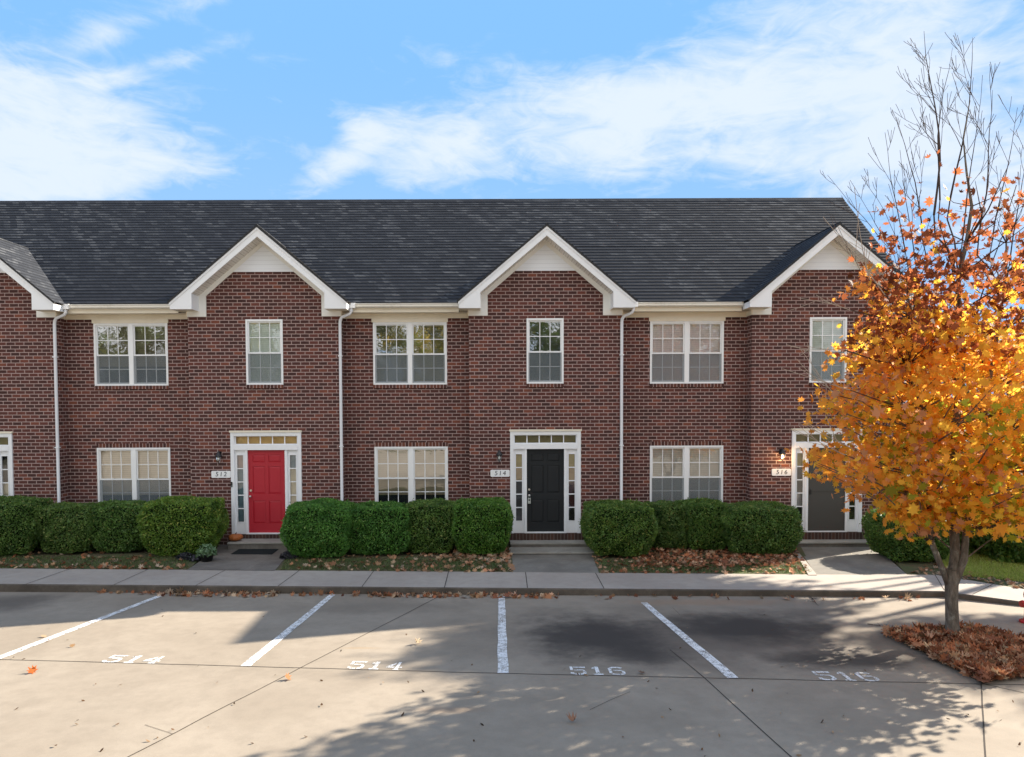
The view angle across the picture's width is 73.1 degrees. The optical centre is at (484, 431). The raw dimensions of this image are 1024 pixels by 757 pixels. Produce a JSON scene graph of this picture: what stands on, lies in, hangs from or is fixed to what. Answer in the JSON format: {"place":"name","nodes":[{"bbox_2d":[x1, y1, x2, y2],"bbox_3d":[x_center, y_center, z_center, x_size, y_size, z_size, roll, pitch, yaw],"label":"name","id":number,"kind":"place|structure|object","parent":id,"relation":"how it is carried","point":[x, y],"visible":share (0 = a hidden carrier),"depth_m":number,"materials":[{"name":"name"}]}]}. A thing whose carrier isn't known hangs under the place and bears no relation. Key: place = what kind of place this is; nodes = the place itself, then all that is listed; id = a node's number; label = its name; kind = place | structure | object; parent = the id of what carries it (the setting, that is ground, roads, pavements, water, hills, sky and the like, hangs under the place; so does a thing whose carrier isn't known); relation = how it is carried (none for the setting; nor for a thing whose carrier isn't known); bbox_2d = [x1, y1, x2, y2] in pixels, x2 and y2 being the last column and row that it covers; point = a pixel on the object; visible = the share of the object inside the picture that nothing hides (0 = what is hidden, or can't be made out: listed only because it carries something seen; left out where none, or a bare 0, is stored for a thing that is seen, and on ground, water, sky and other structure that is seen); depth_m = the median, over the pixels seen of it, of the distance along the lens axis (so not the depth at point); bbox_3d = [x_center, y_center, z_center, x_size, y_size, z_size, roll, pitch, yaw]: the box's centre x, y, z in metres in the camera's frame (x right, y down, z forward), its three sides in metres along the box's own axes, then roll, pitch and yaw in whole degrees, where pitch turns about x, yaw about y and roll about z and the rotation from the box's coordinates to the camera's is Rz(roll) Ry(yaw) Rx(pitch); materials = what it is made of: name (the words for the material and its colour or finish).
{"place":"outdoors","nodes":[
{"label":"outdoors","id":0,"kind":"place"},
{"bbox_2d":[0,547,198,569],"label":"lawn","id":1,"kind":"structure","parent":0,"point":[142,552],"depth_m":15.56,"materials":[{"name":"plant"}]},
{"bbox_2d":[0,494,53,555],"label":"boxwood shrub","id":2,"kind":"object","parent":1,"relation":"on","point":[18,530],"visible":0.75,"depth_m":15.65,"materials":[{"name":"green plant"}]},
{"bbox_2d":[34,501,99,553],"bbox_3d":[-9.721,2.255,16.300,1.481,1.216,1.194,0,2,0],"label":"boxwood shrub","id":3,"kind":"object","parent":1,"relation":"on","point":[63,527],"visible":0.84,"depth_m":15.83,"materials":[{"name":"green plant"}]},
{"bbox_2d":[0,551,185,569],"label":"leaf litter","id":4,"kind":"object","parent":1,"relation":"on","point":[142,565],"visible":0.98,"depth_m":14.76,"materials":[{"name":"brown plant"}]},
{"bbox_2d":[88,498,146,552],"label":"boxwood shrub","id":5,"kind":"object","parent":1,"relation":"on","point":[114,525],"visible":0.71,"depth_m":15.92,"materials":[{"name":"green plant"}]},
{"bbox_2d":[136,494,229,556],"bbox_3d":[-6.998,2.164,16.040,1.943,1.396,1.425,0,2,0],"label":"boxwood shrub","id":6,"kind":"object","parent":1,"relation":"on","point":[172,526],"visible":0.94,"depth_m":15.52,"materials":[{"name":"green plant"}]},
{"bbox_2d":[175,552,191,559],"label":"bedding plant","id":7,"kind":"object","parent":1,"relation":"on","point":[184,555],"visible":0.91,"depth_m":15.31,"materials":[{"name":"purple plant"}]},
{"bbox_2d":[189,554,200,561],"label":"bedding plant","id":8,"kind":"object","parent":1,"relation":"on","point":[193,558],"visible":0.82,"depth_m":15.16,"materials":[{"name":"purple plant"}]},
{"bbox_2d":[0,554,809,572],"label":"grass","id":9,"kind":"structure","parent":1,"relation":"on","point":[335,567],"depth_m":14.75,"materials":[{"name":"green plant"}]},
{"bbox_2d":[188,545,286,570],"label":"path","id":10,"kind":"structure","parent":0,"point":[224,558],"depth_m":15.06,"materials":[{"name":"grey concrete"}]},
{"bbox_2d":[195,543,216,561],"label":"potted plant","id":11,"kind":"object","parent":10,"relation":"on","point":[206,552],"visible":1,"depth_m":15.08,"materials":[{"name":"green plant"}]},
{"bbox_2d":[231,549,277,553],"bbox_3d":[-5.367,2.801,16.181,0.966,0.011,0.724,0,2,0],"label":"door mat","id":12,"kind":"object","parent":10,"relation":"on","point":[255,551],"depth_m":16.10,"materials":[{"name":"black rubber"}]},
{"bbox_2d":[227,534,287,549],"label":"front steps","id":13,"kind":"structure","parent":10,"relation":"on","point":[259,541],"depth_m":16.40,"materials":[{"name":"concrete"}]},
{"bbox_2d":[228,532,242,540],"bbox_3d":[-5.997,2.513,16.597,0.326,0.192,0.343,0,2,0],"label":"pumpkin","id":14,"kind":"object","parent":13,"relation":"on","point":[234,537],"visible":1,"depth_m":16.49,"materials":[{"name":"orange plant"}]},
{"bbox_2d":[276,545,512,571],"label":"lawn","id":15,"kind":"structure","parent":0,"point":[400,555],"depth_m":15.23,"materials":[{"name":"plant"}]},
{"bbox_2d":[279,550,297,558],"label":"bedding plant","id":16,"kind":"object","parent":15,"relation":"on","point":[286,555],"visible":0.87,"depth_m":15.36,"materials":[{"name":"purple plant"}]},
{"bbox_2d":[279,497,354,558],"bbox_3d":[-3.779,2.204,15.829,1.670,1.306,1.641,0,2,0],"label":"boxwood shrub","id":17,"kind":"object","parent":15,"relation":"on","point":[319,527],"visible":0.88,"depth_m":15.22,"materials":[{"name":"green plant"}]},
{"bbox_2d":[347,499,410,554],"bbox_3d":[-2.440,2.214,16.055,1.728,1.258,1.327,0,2,0],"label":"boxwood shrub","id":18,"kind":"object","parent":15,"relation":"on","point":[380,527],"visible":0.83,"depth_m":15.54,"materials":[{"name":"green plant"}]},
{"bbox_2d":[290,547,514,572],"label":"leaf litter","id":19,"kind":"object","parent":15,"relation":"on","point":[503,555],"visible":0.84,"depth_m":14.94,"materials":[{"name":"brown plant"}]},
{"bbox_2d":[405,497,456,553],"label":"boxwood shrub","id":20,"kind":"object","parent":15,"relation":"on","point":[431,522],"visible":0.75,"depth_m":15.67,"materials":[{"name":"green plant"}]},
{"bbox_2d":[449,496,514,554],"bbox_3d":[-0.097,2.176,16.034,1.611,1.318,1.403,0,2,0],"label":"boxwood shrub","id":21,"kind":"object","parent":15,"relation":"on","point":[482,525],"visible":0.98,"depth_m":15.50,"materials":[{"name":"green plant"}]},
{"bbox_2d":[0,592,1023,756],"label":"parking lot","id":22,"kind":"structure","parent":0,"point":[447,711],"depth_m":8.22,"materials":[{"name":"concrete"}]},
{"bbox_2d":[27,665,37,673],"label":"fallen leaf","id":23,"kind":"object","parent":22,"relation":"on","point":[33,669],"visible":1,"depth_m":8.56,"materials":[{"name":"orange plant"}]},
{"bbox_2d":[0,596,159,658],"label":"parking line","id":24,"kind":"object","parent":22,"relation":"on","point":[68,630],"visible":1,"depth_m":10.57,"materials":[{"name":"paint"}]},
{"bbox_2d":[102,655,162,662],"bbox_3d":[-4.607,2.990,9.067,0.760,0.018,0.300,0,2,5],"label":"stall number","id":25,"kind":"object","parent":22,"relation":"on","point":[133,659],"visible":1,"depth_m":9.03,"materials":[{"name":"paint"}]},
{"bbox_2d":[242,595,333,665],"bbox_3d":[-2.944,3.008,10.816,0.138,0.204,4.094,0,2,3],"label":"parking line","id":26,"kind":"object","parent":22,"relation":"on","point":[265,649],"visible":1,"depth_m":10.09,"materials":[{"name":"paint"}]},
{"bbox_2d":[347,661,401,669],"bbox_3d":[-1.386,2.973,8.775,0.688,0.018,0.300,0,2,5],"label":"stall number","id":27,"kind":"object","parent":22,"relation":"on","point":[377,663],"visible":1,"depth_m":8.77,"materials":[{"name":"paint"}]},
{"bbox_2d":[77,587,919,600],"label":"gutter leaves","id":28,"kind":"object","parent":22,"relation":"on","point":[245,593],"visible":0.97,"depth_m":12.75,"materials":[{"name":"brown plant"}]},
{"bbox_2d":[497,596,507,672],"bbox_3d":[0.260,2.992,10.576,0.142,0.211,4.214,0,2,1],"label":"parking line","id":29,"kind":"object","parent":22,"relation":"on","point":[502,606],"visible":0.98,"depth_m":9.95,"materials":[{"name":"paint"}]},
{"bbox_2d":[0,597,1023,756],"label":"lot joints","id":30,"kind":"object","parent":22,"relation":"on","point":[563,674],"visible":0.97,"depth_m":8.17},
{"bbox_2d":[12,614,1020,756],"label":"leaf crumbs","id":31,"kind":"object","parent":22,"relation":"on","point":[798,755],"visible":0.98,"depth_m":7.13,"materials":[{"name":"brown plant"}]},
{"bbox_2d":[566,713,575,720],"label":"fallen leaf","id":32,"kind":"object","parent":22,"relation":"on","point":[572,718],"visible":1,"depth_m":6.98,"materials":[{"name":"brown plant"}]},
{"bbox_2d":[570,667,625,674],"bbox_3d":[1.388,2.959,8.541,0.674,0.016,0.322,0,2,0],"label":"stall number","id":33,"kind":"object","parent":22,"relation":"on","point":[596,669],"visible":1,"depth_m":8.54,"materials":[{"name":"paint"}]},
{"bbox_2d":[643,603,737,677],"bbox_3d":[2.882,2.976,10.194,0.139,0.194,3.874,0,2,-3],"label":"parking line","id":34,"kind":"object","parent":22,"relation":"on","point":[697,647],"visible":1,"depth_m":9.57,"materials":[{"name":"paint"}]},
{"bbox_2d":[812,671,879,680],"bbox_3d":[4.343,2.944,8.307,0.694,0.018,0.320,0,2,5],"label":"stall number","id":35,"kind":"object","parent":22,"relation":"on","point":[857,674],"visible":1,"depth_m":8.29,"materials":[{"name":"paint"}]},
{"bbox_2d":[916,648,997,683],"bbox_3d":[6.859,3.037,9.163,2.114,0.338,2.240,0,2,0],"label":"planting bed","id":36,"kind":"object","parent":22,"relation":"on","point":[972,675],"visible":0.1,"depth_m":8.23,"materials":[{"name":"brown soil"}]},
{"bbox_2d":[784,33,1023,631],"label":"maple tree","id":37,"kind":"object","parent":36,"relation":"on","point":[934,339],"visible":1,"depth_m":9.35,"materials":[{"name":"orange plant"}]},
{"bbox_2d":[880,620,1023,682],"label":"leaf heap","id":38,"kind":"object","parent":36,"relation":"on","point":[983,653],"visible":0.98,"depth_m":9.04,"materials":[{"name":"brown plant"}]},
{"bbox_2d":[0,569,1023,599],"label":"sidewalk","id":39,"kind":"structure","parent":0,"point":[519,579],"depth_m":13.48,"materials":[{"name":"concrete"}]},
{"bbox_2d":[0,0,1023,402],"label":"sky","id":40,"kind":"structure","parent":0,"point":[100,99],"materials":[{"name":"blue"}]},
{"bbox_2d":[512,554,598,572],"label":"path","id":41,"kind":"structure","parent":0,"point":[573,563],"depth_m":14.90,"materials":[{"name":"concrete"}]},
{"bbox_2d":[239,430,1023,521],"bbox_3d":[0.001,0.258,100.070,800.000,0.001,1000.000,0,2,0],"label":"ground","id":42,"kind":"structure","parent":0,"point":[907,475],"depth_m":33.77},
{"bbox_2d":[0,200,179,504],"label":"brick townhouse","id":43,"kind":"structure","parent":42,"relation":"on","point":[48,249],"depth_m":16.88,"materials":[{"name":"brown brick"}]},
{"bbox_2d":[59,199,365,547],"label":"brick townhouse","id":44,"kind":"structure","parent":42,"relation":"on","point":[237,361],"depth_m":17.00,"materials":[{"name":"brown brick"}]},
{"bbox_2d":[93,323,168,385],"bbox_3d":[-8.790,-1.918,17.211,1.830,1.550,0.173,0,2,0],"label":"window","id":45,"kind":"structure","parent":44,"relation":"in","point":[125,354],"depth_m":17.19,"materials":[{"name":"glass"}]},
{"bbox_2d":[97,448,170,501],"bbox_3d":[-8.769,1.175,17.319,1.830,1.550,0.173,0,2,0],"label":"window","id":46,"kind":"structure","parent":44,"relation":"in","point":[144,474],"depth_m":17.29,"materials":[{"name":"glass"}]},
{"bbox_2d":[215,451,221,463],"bbox_3d":[-6.481,0.624,16.789,0.170,0.330,0.185,0,2,0],"label":"wall lantern","id":47,"kind":"object","parent":44,"relation":"attached to","point":[218,455],"depth_m":16.75,"materials":[{"name":"black metal"}]},
{"bbox_2d":[211,471,230,477],"bbox_3d":[-6.459,1.046,16.884,0.470,0.170,0.023,0,2,0],"label":"house number plaque","id":48,"kind":"object","parent":44,"relation":"attached to","point":[220,474],"visible":1,"depth_m":16.88,"materials":[{"name":"white stone"}]},
{"bbox_2d":[245,319,282,384],"bbox_3d":[-5.365,-1.936,16.840,0.900,1.585,0.133,0,2,0],"label":"window","id":49,"kind":"structure","parent":44,"relation":"in","point":[264,337],"depth_m":16.83,"materials":[{"name":"glass"}]},
{"bbox_2d":[248,450,284,532],"bbox_3d":[-5.347,1.466,16.904,0.914,2.040,0.106,0,2,0],"label":"door","id":50,"kind":"structure","parent":44,"relation":"in","point":[266,468],"depth_m":16.94,"materials":[{"name":"red paint"}]},
{"bbox_2d":[342,198,637,546],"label":"brick townhouse","id":51,"kind":"structure","parent":42,"relation":"on","point":[479,334],"depth_m":16.99,"materials":[{"name":"brown brick"}]},
{"bbox_2d":[373,322,446,384],"bbox_3d":[-1.862,-1.944,17.191,1.830,1.550,0.133,0,2,0],"label":"window","id":52,"kind":"structure","parent":51,"relation":"in","point":[404,353],"depth_m":17.19,"materials":[{"name":"glass"}]},
{"bbox_2d":[374,447,447,503],"bbox_3d":[-1.841,1.148,17.319,1.830,1.550,0.173,0,2,0],"label":"window","id":53,"kind":"structure","parent":51,"relation":"in","point":[402,474],"depth_m":17.34,"materials":[{"name":"glass"}]},
{"bbox_2d":[496,450,501,462],"bbox_3d":[0.347,0.598,16.789,0.170,0.330,0.185,0,2,0],"label":"wall lantern","id":54,"kind":"object","parent":51,"relation":"attached to","point":[499,453],"depth_m":16.75,"materials":[{"name":"black metal"}]},
{"bbox_2d":[490,470,509,476],"bbox_3d":[0.369,1.020,16.884,0.470,0.170,0.023,0,2,0],"label":"house number plaque","id":55,"kind":"object","parent":51,"relation":"attached to","point":[499,473],"visible":1,"depth_m":16.88,"materials":[{"name":"white stone"}]},
{"bbox_2d":[527,318,563,383],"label":"window","id":56,"kind":"structure","parent":51,"relation":"in","point":[545,336],"depth_m":16.84,"materials":[{"name":"glass"}]},
{"bbox_2d":[527,449,563,531],"bbox_3d":[1.481,1.440,16.904,0.914,2.040,0.106,0,2,0],"label":"door","id":57,"kind":"structure","parent":51,"relation":"in","point":[545,467],"depth_m":16.95,"materials":[{"name":"black paint"}]},
{"bbox_2d":[0,582,1020,605],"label":"kerb","id":58,"kind":"structure","parent":42,"relation":"on","point":[402,589],"depth_m":12.84,"materials":[{"name":"concrete"}]},
{"bbox_2d":[509,533,593,554],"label":"front steps","id":59,"kind":"structure","parent":42,"relation":"on","point":[543,543],"depth_m":16.55,"materials":[{"name":"concrete"}]},
{"bbox_2d":[795,532,868,546],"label":"front steps","id":60,"kind":"structure","parent":42,"relation":"on","point":[833,539],"depth_m":16.77,"materials":[{"name":"concrete"}]},
{"bbox_2d":[999,280,1023,475],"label":"evergreen tree","id":61,"kind":"object","parent":42,"relation":"on","point":[1013,358],"visible":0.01,"depth_m":31.21,"materials":[{"name":"green plant"}]},
{"bbox_2d":[592,546,809,573],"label":"lawn","id":62,"kind":"structure","parent":0,"point":[799,550],"depth_m":14.75,"materials":[{"name":"plant"}]},
{"bbox_2d":[578,498,658,556],"bbox_3d":[3.051,2.181,15.841,1.759,1.299,1.618,0,2,0],"label":"boxwood shrub","id":63,"kind":"object","parent":62,"relation":"on","point":[617,527],"visible":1,"depth_m":15.22,"materials":[{"name":"green plant"}]},
{"bbox_2d":[644,499,692,549],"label":"boxwood shrub","id":64,"kind":"object","parent":62,"relation":"on","point":[671,518],"visible":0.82,"depth_m":16.01,"materials":[{"name":"green plant"}]},
{"bbox_2d":[591,547,806,573],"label":"leaf litter","id":65,"kind":"object","parent":62,"relation":"on","point":[726,561],"visible":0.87,"depth_m":14.91,"materials":[{"name":"brown plant"}]},
{"bbox_2d":[679,497,728,549],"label":"boxwood shrub","id":66,"kind":"object","parent":62,"relation":"on","point":[704,531],"visible":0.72,"depth_m":15.88,"materials":[{"name":"green plant"}]},
{"bbox_2d":[718,500,804,553],"bbox_3d":[6.273,2.207,15.992,1.952,1.212,1.546,0,2,0],"label":"boxwood shrub","id":67,"kind":"object","parent":62,"relation":"on","point":[766,526],"visible":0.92,"depth_m":15.41,"materials":[{"name":"green plant"}]},
{"bbox_2d":[794,551,816,574],"bbox_3d":[6.883,2.950,14.878,0.159,0.312,2.563,0,2,18],"label":"path edging","id":68,"kind":"object","parent":62,"relation":"on","point":[811,572],"visible":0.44,"depth_m":14.29,"materials":[{"name":"concrete"}]},
{"bbox_2d":[801,547,906,574],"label":"path","id":69,"kind":"structure","parent":0,"point":[843,561],"depth_m":14.85,"materials":[{"name":"concrete"}]},
{"bbox_2d":[906,301,1000,480],"bbox_3d":[21.535,-1.913,32.982,5.853,8.941,5.494,0,2,0],"label":"evergreen tree","id":70,"kind":"object","parent":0,"point":[950,404],"depth_m":32.17,"materials":[{"name":"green plant"}]},
{"bbox_2d":[890,553,1023,588],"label":"lawn","id":71,"kind":"structure","parent":0,"point":[908,567],"depth_m":14.18,"materials":[{"name":"plant"}]},
{"bbox_2d":[597,198,921,538],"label":"brick townhouse","id":72,"kind":"structure","parent":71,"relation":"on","point":[715,325],"depth_m":17.18,"materials":[{"name":"brown brick"}]},
{"bbox_2d":[650,445,722,501],"bbox_3d":[5.034,1.122,17.319,1.830,1.550,0.173,0,2,0],"label":"window","id":73,"kind":"structure","parent":72,"relation":"in","point":[676,472],"depth_m":17.29,"materials":[{"name":"glass"}]},
{"bbox_2d":[650,321,723,383],"bbox_3d":[5.012,-1.970,17.191,1.830,1.550,0.133,0,2,0],"label":"window","id":74,"kind":"structure","parent":72,"relation":"in","point":[681,352],"depth_m":17.19,"materials":[{"name":"glass"}]},
{"bbox_2d":[772,469,790,475],"bbox_3d":[7.254,0.994,16.884,0.470,0.170,0.023,0,2,0],"label":"house number plaque","id":75,"kind":"object","parent":72,"relation":"attached to","point":[781,472],"visible":1,"depth_m":16.88,"materials":[{"name":"white plastic"}]},
{"bbox_2d":[779,448,785,461],"bbox_3d":[7.232,0.572,16.789,0.170,0.330,0.185,0,2,0],"label":"wall lantern","id":76,"kind":"object","parent":72,"relation":"attached to","point":[782,453],"depth_m":16.75,"materials":[{"name":"black metal"}]},
{"bbox_2d":[808,448,845,530],"bbox_3d":[8.365,1.414,16.906,0.914,2.040,0.050,0,2,0],"label":"door","id":77,"kind":"structure","parent":72,"relation":"in","point":[825,513],"depth_m":16.93,"materials":[{"name":"black metal"}]},
{"bbox_2d":[809,317,846,382],"bbox_3d":[8.347,-1.988,16.840,0.900,1.585,0.133,0,2,0],"label":"window","id":78,"kind":"structure","parent":72,"relation":"in","point":[824,331],"depth_m":16.84,"materials":[{"name":"glass"}]},
{"bbox_2d":[859,508,949,562],"bbox_3d":[9.301,2.260,15.234,1.513,1.135,1.659,0,2,0],"label":"boxwood shrub","id":79,"kind":"object","parent":71,"relation":"on","point":[879,541],"visible":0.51,"depth_m":14.76,"materials":[{"name":"green plant"}]},
{"bbox_2d":[912,560,1023,587],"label":"leaf litter","id":80,"kind":"object","parent":71,"relation":"on","point":[1010,582],"visible":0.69,"depth_m":13.31,"materials":[{"name":"brown plant"}]},
{"bbox_2d":[959,525,981,554],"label":"evergreen shrub","id":81,"kind":"object","parent":71,"relation":"on","point":[972,548],"visible":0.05,"depth_m":15.44,"materials":[{"name":"green plant"}]},
{"bbox_2d":[942,553,1023,581],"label":"sunny grass","id":82,"kind":"structure","parent":71,"relation":"on","point":[980,567],"depth_m":14.09,"materials":[{"name":"green plant"}]},
{"bbox_2d":[971,484,1023,563],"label":"evergreen shrub","id":83,"kind":"object","parent":71,"relation":"on","point":[998,550],"visible":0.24,"depth_m":14.65,"materials":[{"name":"green plant"}]},
{"bbox_2d":[1019,592,1023,623],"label":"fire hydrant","id":84,"kind":"object","parent":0,"point":[1021,604],"visible":1,"depth_m":10.71,"materials":[{"name":"red metal"}]}
]}

